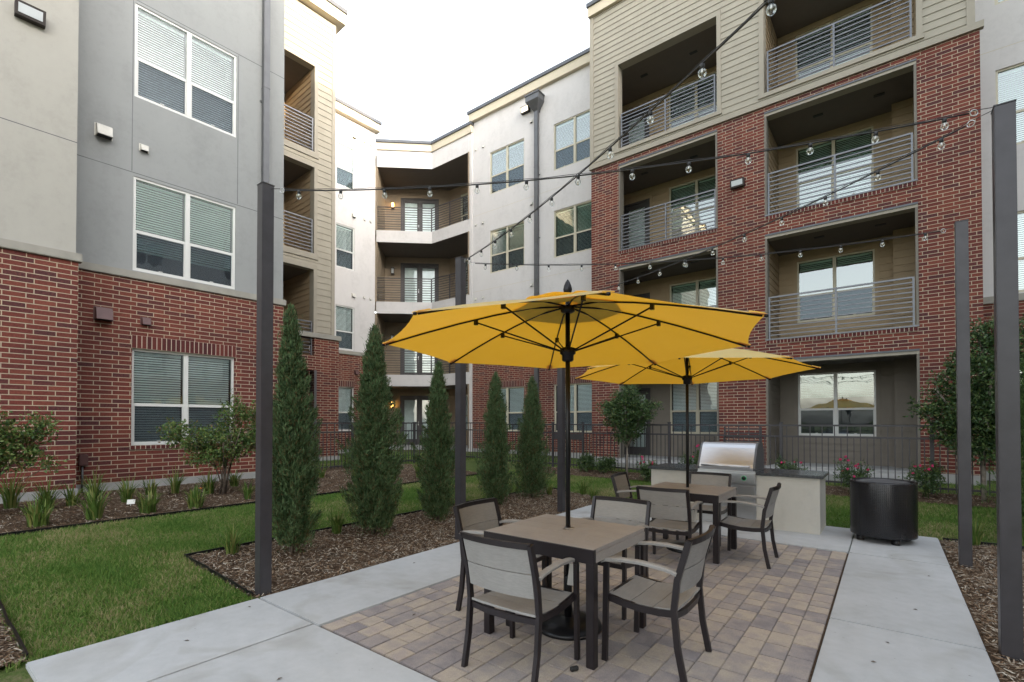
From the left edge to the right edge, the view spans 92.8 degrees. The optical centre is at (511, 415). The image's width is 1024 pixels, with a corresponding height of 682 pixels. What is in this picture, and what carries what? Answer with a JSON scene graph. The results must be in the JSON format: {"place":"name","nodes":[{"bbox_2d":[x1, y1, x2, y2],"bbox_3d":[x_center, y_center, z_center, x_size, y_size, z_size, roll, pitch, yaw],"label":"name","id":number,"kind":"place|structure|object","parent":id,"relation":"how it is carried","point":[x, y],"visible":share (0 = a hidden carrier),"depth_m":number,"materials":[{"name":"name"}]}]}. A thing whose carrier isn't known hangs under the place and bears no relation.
{"place":"outdoors","nodes":[
{"label":"outdoors","id":0,"kind":"place"},
{"bbox_2d":[333,0,591,312],"label":"sky","id":1,"kind":"structure","parent":0,"point":[418,68],"materials":[{"name":"white"}]},
{"bbox_2d":[0,433,1023,681],"bbox_3d":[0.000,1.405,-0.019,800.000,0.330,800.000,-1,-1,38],"label":"ground","id":2,"kind":"structure","parent":0,"point":[18,675],"depth_m":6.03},
{"bbox_2d":[0,613,23,663],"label":"mulch strip","id":3,"kind":"object","parent":2,"relation":"on","point":[14,645],"visible":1,"depth_m":3.32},
{"bbox_2d":[0,600,28,660],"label":"lawn edging","id":4,"kind":"object","parent":2,"relation":"on","point":[16,634],"visible":0.88,"depth_m":3.47,"materials":[{"name":"black metal"}]},
{"bbox_2d":[0,464,475,532],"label":"planting bed by wall","id":5,"kind":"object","parent":2,"relation":"on","point":[123,505],"visible":0.28,"depth_m":7.63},
{"bbox_2d":[0,469,36,508],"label":"grass clump","id":6,"kind":"object","parent":5,"relation":"on","point":[9,497],"visible":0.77,"depth_m":6.86,"materials":[{"name":"green plant"}]},
{"bbox_2d":[0,407,68,481],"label":"shrub","id":7,"kind":"object","parent":5,"relation":"on","point":[9,436],"visible":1,"depth_m":6.36,"materials":[{"name":"green plant"}]},
{"bbox_2d":[16,496,59,527],"bbox_3d":[-5.935,1.185,6.071,0.492,0.423,0.501,0,-1,27],"label":"grass clump","id":8,"kind":"object","parent":5,"relation":"on","point":[36,515],"visible":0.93,"depth_m":6.04,"materials":[{"name":"green plant"}]},
{"bbox_2d":[28,477,63,510],"bbox_3d":[-6.545,1.091,6.864,0.577,0.493,0.579,0,-1,-19],"label":"grass clump","id":9,"kind":"object","parent":5,"relation":"on","point":[47,494],"visible":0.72,"depth_m":6.85,"materials":[{"name":"green plant"}]},
{"bbox_2d":[57,484,87,506],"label":"grass clump","id":10,"kind":"object","parent":5,"relation":"on","point":[70,500],"visible":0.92,"depth_m":7.12,"materials":[{"name":"green plant"}]},
{"bbox_2d":[71,482,116,519],"bbox_3d":[-5.613,1.115,6.539,0.671,0.573,0.673,0,-1,-32],"label":"grass clump","id":11,"kind":"object","parent":5,"relation":"on","point":[95,510],"visible":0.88,"depth_m":6.48,"materials":[{"name":"green plant"}]},
{"bbox_2d":[75,464,117,500],"bbox_3d":[-6.490,1.036,7.576,0.587,0.596,0.595,0,-1,12],"label":"grass clump","id":12,"kind":"object","parent":5,"relation":"on","point":[97,486],"visible":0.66,"depth_m":7.57,"materials":[{"name":"green plant"}]},
{"bbox_2d":[114,474,141,502],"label":"grass clump","id":13,"kind":"object","parent":5,"relation":"on","point":[127,495],"visible":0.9,"depth_m":7.50,"materials":[{"name":"green plant"}]},
{"bbox_2d":[133,487,167,513],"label":"grass clump","id":14,"kind":"object","parent":5,"relation":"on","point":[149,503],"visible":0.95,"depth_m":6.97,"materials":[{"name":"green plant"}]},
{"bbox_2d":[138,475,163,495],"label":"grass clump","id":15,"kind":"object","parent":5,"relation":"on","point":[153,486],"visible":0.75,"depth_m":8.01,"materials":[{"name":"green plant"}]},
{"bbox_2d":[165,465,188,493],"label":"grass clump","id":16,"kind":"object","parent":5,"relation":"on","point":[175,483],"visible":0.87,"depth_m":8.31,"materials":[{"name":"green plant"}]},
{"bbox_2d":[181,484,208,508],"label":"grass clump","id":17,"kind":"object","parent":5,"relation":"on","point":[194,500],"visible":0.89,"depth_m":7.35,"materials":[{"name":"green plant"}]},
{"bbox_2d":[195,470,219,493],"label":"grass clump","id":18,"kind":"object","parent":5,"relation":"on","point":[211,488],"visible":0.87,"depth_m":8.40,"materials":[{"name":"green plant"}]},
{"bbox_2d":[146,388,273,494],"bbox_3d":[-4.984,0.450,8.456,1.145,1.895,2.212,-1,-1,38],"label":"shrub","id":19,"kind":"object","parent":5,"relation":"on","point":[223,451],"visible":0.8,"depth_m":8.32,"materials":[{"name":"green plant"}]},
{"bbox_2d":[216,469,243,486],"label":"grass clump","id":20,"kind":"object","parent":5,"relation":"on","point":[233,479],"visible":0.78,"depth_m":9.18,"materials":[{"name":"green plant"}]},
{"bbox_2d":[0,474,475,535],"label":"lawn edging","id":21,"kind":"object","parent":5,"relation":"on","point":[110,520],"visible":0.37,"depth_m":6.69,"materials":[{"name":"black metal"}]},
{"bbox_2d":[232,480,254,499],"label":"grass clump","id":22,"kind":"object","parent":5,"relation":"on","point":[246,492],"visible":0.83,"depth_m":8.12,"materials":[{"name":"green plant"}]},
{"bbox_2d":[255,181,274,598],"bbox_3d":[-2.242,-0.220,4.418,0.110,3.758,0.110,-1,-1,38],"label":"steel post","id":23,"kind":"object","parent":2,"relation":"on","point":[264,392],"visible":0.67,"depth_m":4.38,"materials":[{"name":"metal"}]},
{"bbox_2d":[184,486,565,597],"bbox_3d":[-0.773,1.592,7.566,1.539,0.143,7.034,-1,-1,38],"label":"lawn edging","id":24,"kind":"object","parent":2,"relation":"on","point":[204,566],"visible":0.45,"depth_m":5.31,"materials":[{"name":"black metal"}]},
{"bbox_2d":[191,488,591,597],"bbox_3d":[-0.743,1.602,7.525,1.615,0.092,6.990,-1,-1,38],"label":"mulch bed","id":25,"kind":"object","parent":2,"relation":"on","point":[309,573],"visible":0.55,"depth_m":5.73,"materials":[{"name":"wood"}]},
{"bbox_2d":[211,522,253,554],"bbox_3d":[-3.111,1.351,5.458,0.480,0.409,0.479,0,-1,-22],"label":"grass clump","id":26,"kind":"object","parent":25,"relation":"on","point":[230,542],"visible":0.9,"depth_m":5.41,"materials":[{"name":"green plant"}]},
{"bbox_2d":[255,302,322,553],"bbox_3d":[-2.554,0.155,5.635,0.754,2.938,0.859,0,-1,-13],"label":"juniper tree","id":27,"kind":"object","parent":25,"relation":"on","point":[294,482],"visible":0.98,"depth_m":5.50,"materials":[{"name":"green plant"}]},
{"bbox_2d":[319,504,347,533],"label":"grass clump","id":28,"kind":"object","parent":25,"relation":"on","point":[336,524],"visible":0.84,"depth_m":6.41,"materials":[{"name":"green plant"}]},
{"bbox_2d":[333,321,408,537],"bbox_3d":[-1.833,0.184,6.509,0.870,2.896,1.042,-1,-1,38],"label":"juniper tree","id":29,"kind":"object","parent":25,"relation":"on","point":[372,490],"visible":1,"depth_m":6.36,"materials":[{"name":"green plant"}]},
{"bbox_2d":[409,360,466,520],"bbox_3d":[-1.128,0.398,7.465,0.842,2.495,0.834,-1,-1,38],"label":"juniper tree","id":30,"kind":"object","parent":25,"relation":"on","point":[435,479],"visible":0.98,"depth_m":7.31,"materials":[{"name":"green plant"}]},
{"bbox_2d":[474,370,519,504],"bbox_3d":[-0.289,0.411,8.799,0.839,2.480,0.798,-1,-1,38],"label":"juniper tree","id":31,"kind":"object","parent":25,"relation":"on","point":[494,477],"visible":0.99,"depth_m":8.68,"materials":[{"name":"green plant"}]},
{"bbox_2d":[509,376,555,497],"bbox_3d":[0.436,0.429,9.600,0.897,2.471,0.897,0,-1,-14],"label":"juniper tree","id":32,"kind":"object","parent":25,"relation":"on","point":[531,443],"visible":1,"depth_m":9.49,"materials":[{"name":"green plant"}]},
{"bbox_2d":[576,480,588,494],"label":"grass clump","id":33,"kind":"object","parent":25,"relation":"on","point":[583,488],"visible":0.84,"depth_m":10.15,"materials":[{"name":"green plant"}]},
{"bbox_2d":[587,484,600,499],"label":"grass clump","id":34,"kind":"object","parent":25,"relation":"on","point":[594,493],"visible":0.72,"depth_m":9.63,"materials":[{"name":"green plant"}]},
{"bbox_2d":[455,256,465,539],"bbox_3d":[-0.680,-0.201,6.446,0.110,3.773,0.110,-1,-1,38],"label":"steel post","id":35,"kind":"object","parent":2,"relation":"on","point":[460,400],"visible":0.59,"depth_m":6.41,"materials":[{"name":"metal"}]},
{"bbox_2d":[464,0,776,263],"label":"string light","id":36,"kind":"object","parent":35,"relation":"hanging from","point":[718,47],"visible":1,"depth_m":3.07,"materials":[{"name":"rubber"}]},
{"bbox_2d":[0,0,1023,503],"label":"apartment building","id":37,"kind":"structure","parent":2,"relation":"on","point":[146,146],"depth_m":12.29,"materials":[{"name":"brick"}]},
{"bbox_2d":[14,0,45,28],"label":"wall light","id":38,"kind":"object","parent":37,"relation":"attached to","point":[29,13],"visible":1,"depth_m":7.49,"materials":[{"name":"brown metal"}]},
{"bbox_2d":[131,348,233,444],"bbox_3d":[-6.674,-0.334,9.841,0.574,1.790,1.750,-1,-1,40],"label":"window","id":39,"kind":"structure","parent":37,"relation":"in","point":[182,386],"depth_m":9.67,"materials":[{"name":"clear glass"}]},
{"bbox_2d":[132,176,234,288],"bbox_3d":[-6.659,-3.549,9.871,0.574,1.750,1.750,-1,-1,40],"label":"window","id":40,"kind":"structure","parent":37,"relation":"in","point":[178,234],"depth_m":9.86,"materials":[{"name":"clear glass"}]},
{"bbox_2d":[134,3,236,136],"bbox_3d":[-6.659,-6.789,9.914,0.574,1.750,1.750,-1,-1,40],"label":"window","id":41,"kind":"structure","parent":37,"relation":"in","point":[178,71],"depth_m":9.92,"materials":[{"name":"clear glass"}]},
{"bbox_2d":[335,304,353,350],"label":"window","id":42,"kind":"structure","parent":37,"relation":"in","point":[344,316],"depth_m":19.76,"materials":[{"name":"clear glass"}]},
{"bbox_2d":[336,223,353,270],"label":"window","id":43,"kind":"structure","parent":37,"relation":"in","point":[344,234],"depth_m":19.84,"materials":[{"name":"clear glass"}]},
{"bbox_2d":[336,140,354,188],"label":"window","id":44,"kind":"structure","parent":37,"relation":"in","point":[345,154],"depth_m":19.91,"materials":[{"name":"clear glass"}]},
{"bbox_2d":[338,387,353,430],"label":"window","id":45,"kind":"structure","parent":37,"relation":"in","point":[345,393],"depth_m":19.66,"materials":[{"name":"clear glass"}]},
{"bbox_2d":[400,396,429,444],"bbox_3d":[-4.528,0.226,23.854,1.850,2.400,0.144,0,-1,-5],"label":"door","id":46,"kind":"structure","parent":37,"relation":"in","point":[413,408],"depth_m":23.86,"materials":[{"name":"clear glass"}]},
{"bbox_2d":[400,330,438,374],"bbox_3d":[-4.528,-2.993,23.897,1.850,2.400,0.144,0,-1,-5],"label":"door","id":47,"kind":"structure","parent":37,"relation":"in","point":[401,349],"depth_m":23.90,"materials":[{"name":"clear glass"}]},
{"bbox_2d":[400,263,438,301],"bbox_3d":[-4.528,-6.263,23.941,1.850,2.400,0.144,0,-1,-5],"label":"door","id":48,"kind":"structure","parent":37,"relation":"in","point":[408,270],"depth_m":23.96,"materials":[{"name":"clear glass"}]},
{"bbox_2d":[401,198,438,231],"bbox_3d":[-4.528,-9.463,23.983,1.850,2.400,0.144,0,-1,-5],"label":"door","id":49,"kind":"structure","parent":37,"relation":"in","point":[405,202],"depth_m":24.00,"materials":[{"name":"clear glass"}]},
{"bbox_2d":[461,193,467,220],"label":"window","id":50,"kind":"structure","parent":37,"relation":"in","point":[467,193],"depth_m":23.65,"materials":[{"name":"glass"}]},
{"bbox_2d":[490,386,523,430],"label":"window","id":51,"kind":"structure","parent":37,"relation":"in","point":[514,396],"depth_m":19.38,"materials":[{"name":"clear glass"}]},
{"bbox_2d":[490,221,523,273],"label":"window","id":52,"kind":"structure","parent":37,"relation":"in","point":[509,249],"depth_m":19.84,"materials":[{"name":"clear glass"}]},
{"bbox_2d":[490,138,523,194],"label":"window","id":53,"kind":"structure","parent":37,"relation":"in","point":[507,162],"depth_m":19.93,"materials":[{"name":"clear glass"}]},
{"bbox_2d":[554,109,589,170],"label":"window","id":54,"kind":"structure","parent":37,"relation":"in","point":[571,135],"depth_m":18.07,"materials":[{"name":"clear glass"}]},
{"bbox_2d":[554,200,590,257],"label":"window","id":55,"kind":"structure","parent":37,"relation":"in","point":[572,224],"depth_m":17.98,"materials":[{"name":"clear glass"}]},
{"bbox_2d":[554,383,591,431],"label":"window","id":56,"kind":"structure","parent":37,"relation":"in","point":[580,393],"depth_m":17.52,"materials":[{"name":"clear glass"}]},
{"bbox_2d":[623,105,648,146],"bbox_3d":[4.306,-9.387,16.866,0.980,2.280,0.100,-1,-1,39],"label":"door","id":57,"kind":"structure","parent":37,"relation":"in","point":[643,110],"depth_m":16.90,"materials":[{"name":"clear glass"}]},
{"bbox_2d":[624,198,649,248],"bbox_3d":[4.293,-6.208,16.806,0.980,2.280,0.144,-1,-1,39],"label":"door","id":58,"kind":"structure","parent":37,"relation":"in","point":[643,204],"depth_m":16.83,"materials":[{"name":"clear glass"}]},
{"bbox_2d":[624,388,650,455],"bbox_3d":[4.293,0.212,16.721,0.980,2.280,0.144,-1,-1,39],"label":"door","id":59,"kind":"structure","parent":37,"relation":"in","point":[645,391],"depth_m":16.58,"materials":[{"name":"grey glass"}]},
{"bbox_2d":[669,174,715,237],"bbox_3d":[6.057,-6.661,15.768,1.760,1.720,0.574,-1,-1,39],"label":"window","id":60,"kind":"structure","parent":37,"relation":"in","point":[707,183],"depth_m":15.93,"materials":[{"name":"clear glass"}]},
{"bbox_2d":[670,277,715,305],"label":"window","id":61,"kind":"structure","parent":37,"relation":"in","point":[702,292],"depth_m":15.80,"materials":[{"name":"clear glass"}]},
{"bbox_2d":[669,71,716,128],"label":"window","id":62,"kind":"structure","parent":37,"relation":"in","point":[715,72],"depth_m":15.95,"materials":[{"name":"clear glass"}]},
{"bbox_2d":[670,382,716,433],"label":"window","id":63,"kind":"structure","parent":37,"relation":"in","point":[702,396],"depth_m":15.71,"materials":[{"name":"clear glass"}]},
{"bbox_2d":[730,177,744,189],"bbox_3d":[5.971,-6.149,12.928,0.340,0.200,0.150,-1,-1,39],"label":"wall light","id":64,"kind":"object","parent":37,"relation":"attached to","point":[737,183],"visible":1,"depth_m":12.89,"materials":[{"name":"white metal"}]},
{"bbox_2d":[795,4,872,80],"bbox_3d":[8.918,-9.911,13.528,1.760,1.720,0.574,-1,-1,39],"label":"window","id":65,"kind":"structure","parent":37,"relation":"in","point":[870,38],"depth_m":13.54,"materials":[{"name":"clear glass"}]},
{"bbox_2d":[796,126,873,206],"bbox_3d":[8.918,-6.692,13.485,1.760,1.720,0.574,-1,-1,39],"label":"window","id":66,"kind":"structure","parent":37,"relation":"in","point":[822,149],"depth_m":13.50,"materials":[{"name":"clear glass"}]},
{"bbox_2d":[797,249,874,322],"bbox_3d":[8.918,-3.472,13.443,1.760,1.720,0.574,-1,-1,39],"label":"window","id":67,"kind":"structure","parent":37,"relation":"in","point":[853,268],"depth_m":13.53,"materials":[{"name":"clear glass"}]},
{"bbox_2d":[798,370,875,436],"bbox_3d":[8.918,-0.307,13.401,1.760,1.720,0.574,-1,-1,39],"label":"window","id":68,"kind":"structure","parent":37,"relation":"in","point":[833,398],"depth_m":13.44,"materials":[{"name":"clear glass"}]},
{"bbox_2d":[995,62,1023,144],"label":"window","id":69,"kind":"structure","parent":37,"relation":"in","point":[1009,80],"depth_m":10.98,"materials":[{"name":"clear glass"}]},
{"bbox_2d":[1017,211,1023,291],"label":"window","id":70,"kind":"structure","parent":37,"relation":"in","point":[1020,213],"depth_m":10.79,"materials":[{"name":"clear glass"}]},
{"bbox_2d":[557,368,564,512],"bbox_3d":[0.852,-0.175,8.435,0.110,3.773,0.110,-1,-1,38],"label":"steel post","id":71,"kind":"object","parent":2,"relation":"on","point":[560,439],"visible":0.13,"depth_m":8.39,"materials":[{"name":"metal"}]},
{"bbox_2d":[596,110,991,290],"bbox_3d":[2.070,-1.915,5.860,0.051,0.253,5.619,0,-1,-25],"label":"string light","id":72,"kind":"object","parent":71,"relation":"hanging from","point":[940,140],"visible":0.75,"depth_m":4.33,"materials":[{"name":"plastic"}]},
{"bbox_2d":[573,450,596,471],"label":"shrub","id":73,"kind":"object","parent":2,"relation":"on","point":[584,461],"visible":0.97,"depth_m":12.86,"materials":[{"name":"green plant"}]},
{"bbox_2d":[592,452,619,473],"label":"shrub","id":74,"kind":"object","parent":2,"relation":"on","point":[606,463],"visible":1,"depth_m":12.45,"materials":[{"name":"green plant"}]},
{"bbox_2d":[595,384,663,473],"bbox_3d":[2.877,0.364,12.040,1.591,2.329,1.216,0,-1,3],"label":"young tree","id":75,"kind":"object","parent":2,"relation":"on","point":[629,405],"visible":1,"depth_m":11.84,"materials":[{"name":"green plant"}]},
{"bbox_2d":[635,455,657,482],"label":"rose bush","id":76,"kind":"object","parent":2,"relation":"on","point":[646,472],"visible":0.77,"depth_m":11.14,"materials":[{"name":"green plant"}]},
{"bbox_2d":[309,422,995,494],"bbox_3d":[3.052,0.811,8.747,16.922,1.390,6.472,-1,-1,38],"label":"metal fence","id":77,"kind":"object","parent":2,"relation":"on","point":[579,435],"visible":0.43,"depth_m":11.06,"materials":[{"name":"metal"}]},
{"bbox_2d":[525,467,995,507],"bbox_3d":[5.651,1.455,9.860,13.100,0.072,0.950,-1,-1,38],"label":"planting bed by fence","id":78,"kind":"object","parent":2,"relation":"on","point":[947,500],"visible":0.31,"depth_m":9.11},
{"bbox_2d":[677,445,699,464],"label":"rose bush","id":79,"kind":"object","parent":78,"relation":"on","point":[690,458],"visible":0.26,"depth_m":10.77,"materials":[{"name":"green plant"}]},
{"bbox_2d":[774,453,807,469],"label":"rose bush","id":80,"kind":"object","parent":78,"relation":"on","point":[782,465],"visible":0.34,"depth_m":9.61,"materials":[{"name":"green plant"}]},
{"bbox_2d":[833,455,874,493],"bbox_3d":[6.328,1.118,9.018,0.606,0.755,0.582,0,-1,-21],"label":"rose bush","id":81,"kind":"object","parent":78,"relation":"on","point":[846,472],"visible":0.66,"depth_m":9.01,"materials":[{"name":"green plant"}]},
{"bbox_2d":[898,457,950,497],"bbox_3d":[7.249,1.097,8.559,0.604,0.749,0.626,0,-1,-4],"label":"rose bush","id":82,"kind":"object","parent":78,"relation":"on","point":[927,482],"visible":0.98,"depth_m":8.50,"materials":[{"name":"green plant"}]},
{"bbox_2d":[902,314,1023,502],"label":"young tree","id":83,"kind":"object","parent":2,"relation":"on","point":[982,389],"visible":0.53,"depth_m":8.03,"materials":[{"name":"green plant"}]},
{"bbox_2d":[954,219,972,567],"bbox_3d":[4.878,-0.217,5.272,0.110,3.773,0.110,-1,-1,38],"label":"steel post","id":84,"kind":"object","parent":2,"relation":"on","point":[963,402],"visible":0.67,"depth_m":5.23,"materials":[{"name":"metal"}]},
{"bbox_2d":[471,228,950,270],"bbox_3d":[2.099,-1.915,5.882,5.561,0.253,0.052,0,-1,12],"label":"string light","id":85,"kind":"object","parent":84,"relation":"hanging from","point":[800,251],"visible":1,"depth_m":5.76,"materials":[{"name":"plastic"}]},
{"bbox_2d":[976,359,1023,540],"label":"arborvitae shrub","id":86,"kind":"object","parent":2,"relation":"on","point":[1022,437],"visible":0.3,"depth_m":6.27,"materials":[{"name":"green plant"}]},
{"bbox_2d":[991,99,1023,661],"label":"steel post","id":87,"kind":"object","parent":2,"relation":"on","point":[1007,398],"visible":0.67,"depth_m":3.20,"materials":[{"name":"metal"}]},
{"bbox_2d":[276,107,992,198],"bbox_3d":[0.523,-1.942,3.851,5.534,0.252,0.051,0,-1,12],"label":"string light","id":88,"kind":"object","parent":87,"relation":"hanging from","point":[944,121],"visible":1,"depth_m":3.70,"materials":[{"name":"plastic"}]},
{"bbox_2d":[26,505,999,681],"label":"concrete path","id":89,"kind":"structure","parent":0,"point":[886,588],"depth_m":3.55,"materials":[{"name":"concrete"}]},
{"bbox_2d":[648,463,828,534],"bbox_3d":[3.483,1.244,7.671,2.470,0.815,0.849,-1,-1,38],"label":"grill counter","id":90,"kind":"object","parent":89,"relation":"on","point":[800,505],"visible":0.44,"depth_m":6.95,"materials":[{"name":"paint"}]},
{"bbox_2d":[702,484,756,521],"bbox_3d":[3.280,1.339,7.422,0.820,0.620,0.209,-1,-1,38],"label":"cabinet door","id":91,"kind":"structure","parent":90,"relation":"in","point":[746,511],"depth_m":7.22,"materials":[{"name":"silver metal"}]},
{"bbox_2d":[697,441,763,484],"bbox_3d":[3.383,0.715,7.563,0.820,0.610,0.714,-1,-1,38],"label":"gas grill","id":92,"kind":"object","parent":90,"relation":"in","point":[742,462],"visible":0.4,"depth_m":7.35,"materials":[{"name":"silver metal"}]},
{"bbox_2d":[850,478,917,545],"bbox_3d":[4.846,1.227,6.375,0.710,0.792,0.710,-1,-1,38],"label":"metal drum","id":93,"kind":"object","parent":89,"relation":"on","point":[884,508],"visible":1,"depth_m":6.10,"materials":[{"name":"metal"}]},
{"bbox_2d":[321,527,847,681],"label":"paver patio","id":94,"kind":"structure","parent":0,"point":[774,620],"depth_m":3.60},
{"bbox_2d":[453,498,546,626],"bbox_3d":[-0.102,1.171,4.075,0.606,0.856,0.576,-1,-1,36],"label":"armchair","id":95,"kind":"object","parent":94,"relation":"on","point":[469,515],"visible":0.35,"depth_m":4.16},
{"bbox_2d":[458,531,579,681],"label":"armchair","id":96,"kind":"object","parent":94,"relation":"on","point":[508,575],"visible":0.98,"depth_m":2.95,"materials":[{"name":"fabric"}]},
{"bbox_2d":[484,514,645,669],"bbox_3d":[0.404,1.215,3.630,0.906,0.748,0.836,-1,-1,38],"label":"dining table","id":97,"kind":"object","parent":94,"relation":"on","point":[590,544],"visible":0.85,"depth_m":3.39,"materials":[{"name":"wood"}]},
{"bbox_2d":[382,279,768,640],"bbox_3d":[0.424,0.275,3.703,2.603,2.630,2.603,0,-1,21],"label":"patio umbrella","id":98,"kind":"object","parent":94,"relation":"on","point":[567,328],"visible":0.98,"depth_m":3.82,"materials":[{"name":"fabric"}]},
{"bbox_2d":[564,495,650,619],"bbox_3d":[0.833,1.173,4.198,0.576,0.856,0.606,-1,-1,37],"label":"armchair","id":99,"kind":"object","parent":94,"relation":"on","point":[619,509],"visible":0.37,"depth_m":4.34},
{"bbox_2d":[611,472,652,546],"bbox_3d":[1.654,1.202,6.404,0.606,0.856,0.576,0,-1,32],"label":"armchair","id":100,"kind":"object","parent":94,"relation":"on","point":[622,486],"visible":0.39,"depth_m":6.58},
{"bbox_2d":[601,525,715,681],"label":"armchair","id":101,"kind":"object","parent":94,"relation":"on","point":[637,592],"visible":0.99,"depth_m":3.12,"materials":[{"name":"fabric"}]},
{"bbox_2d":[636,486,703,553],"bbox_3d":[1.720,1.188,5.329,0.576,0.856,0.606,-1,-1,35],"label":"armchair","id":102,"kind":"object","parent":94,"relation":"on","point":[670,515],"visible":0.72,"depth_m":5.13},
{"bbox_2d":[642,482,736,563],"bbox_3d":[2.128,1.245,5.886,0.906,0.748,0.836,-1,-1,38],"label":"dining table","id":103,"kind":"object","parent":94,"relation":"on","point":[715,496],"visible":0.7,"depth_m":5.59,"materials":[{"name":"black metal"}]},
{"bbox_2d":[575,348,821,552],"bbox_3d":[2.135,0.305,5.938,2.603,2.630,2.603,0,-1,0],"label":"patio umbrella","id":104,"kind":"object","parent":94,"relation":"on","point":[731,364],"visible":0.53,"depth_m":6.37,"materials":[{"name":"fabric"}]},
{"bbox_2d":[676,471,731,545],"bbox_3d":[2.544,1.202,6.452,0.576,0.856,0.606,-1,-1,38],"label":"armchair","id":105,"kind":"object","parent":94,"relation":"on","point":[711,478],"visible":0.29,"depth_m":6.59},
{"bbox_2d":[719,483,780,568],"bbox_3d":[2.672,1.190,5.476,0.606,0.856,0.576,-1,-1,37],"label":"armchair","id":106,"kind":"object","parent":94,"relation":"on","point":[730,521],"visible":0.88,"depth_m":5.35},
{"bbox_2d":[939,540,1023,681],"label":"mulch bed by path","id":107,"kind":"object","parent":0,"point":[993,659],"visible":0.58,"depth_m":4.18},
{"bbox_2d":[0,464,1023,681],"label":"mulch chips","id":108,"kind":"object","parent":107,"relation":"on","point":[949,553],"visible":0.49,"depth_m":5.74,"materials":[{"name":"wood"}]},
{"bbox_2d":[949,520,991,545],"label":"grass clump","id":109,"kind":"object","parent":107,"relation":"on","point":[976,538],"visible":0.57,"depth_m":6.11,"materials":[{"name":"green plant"}]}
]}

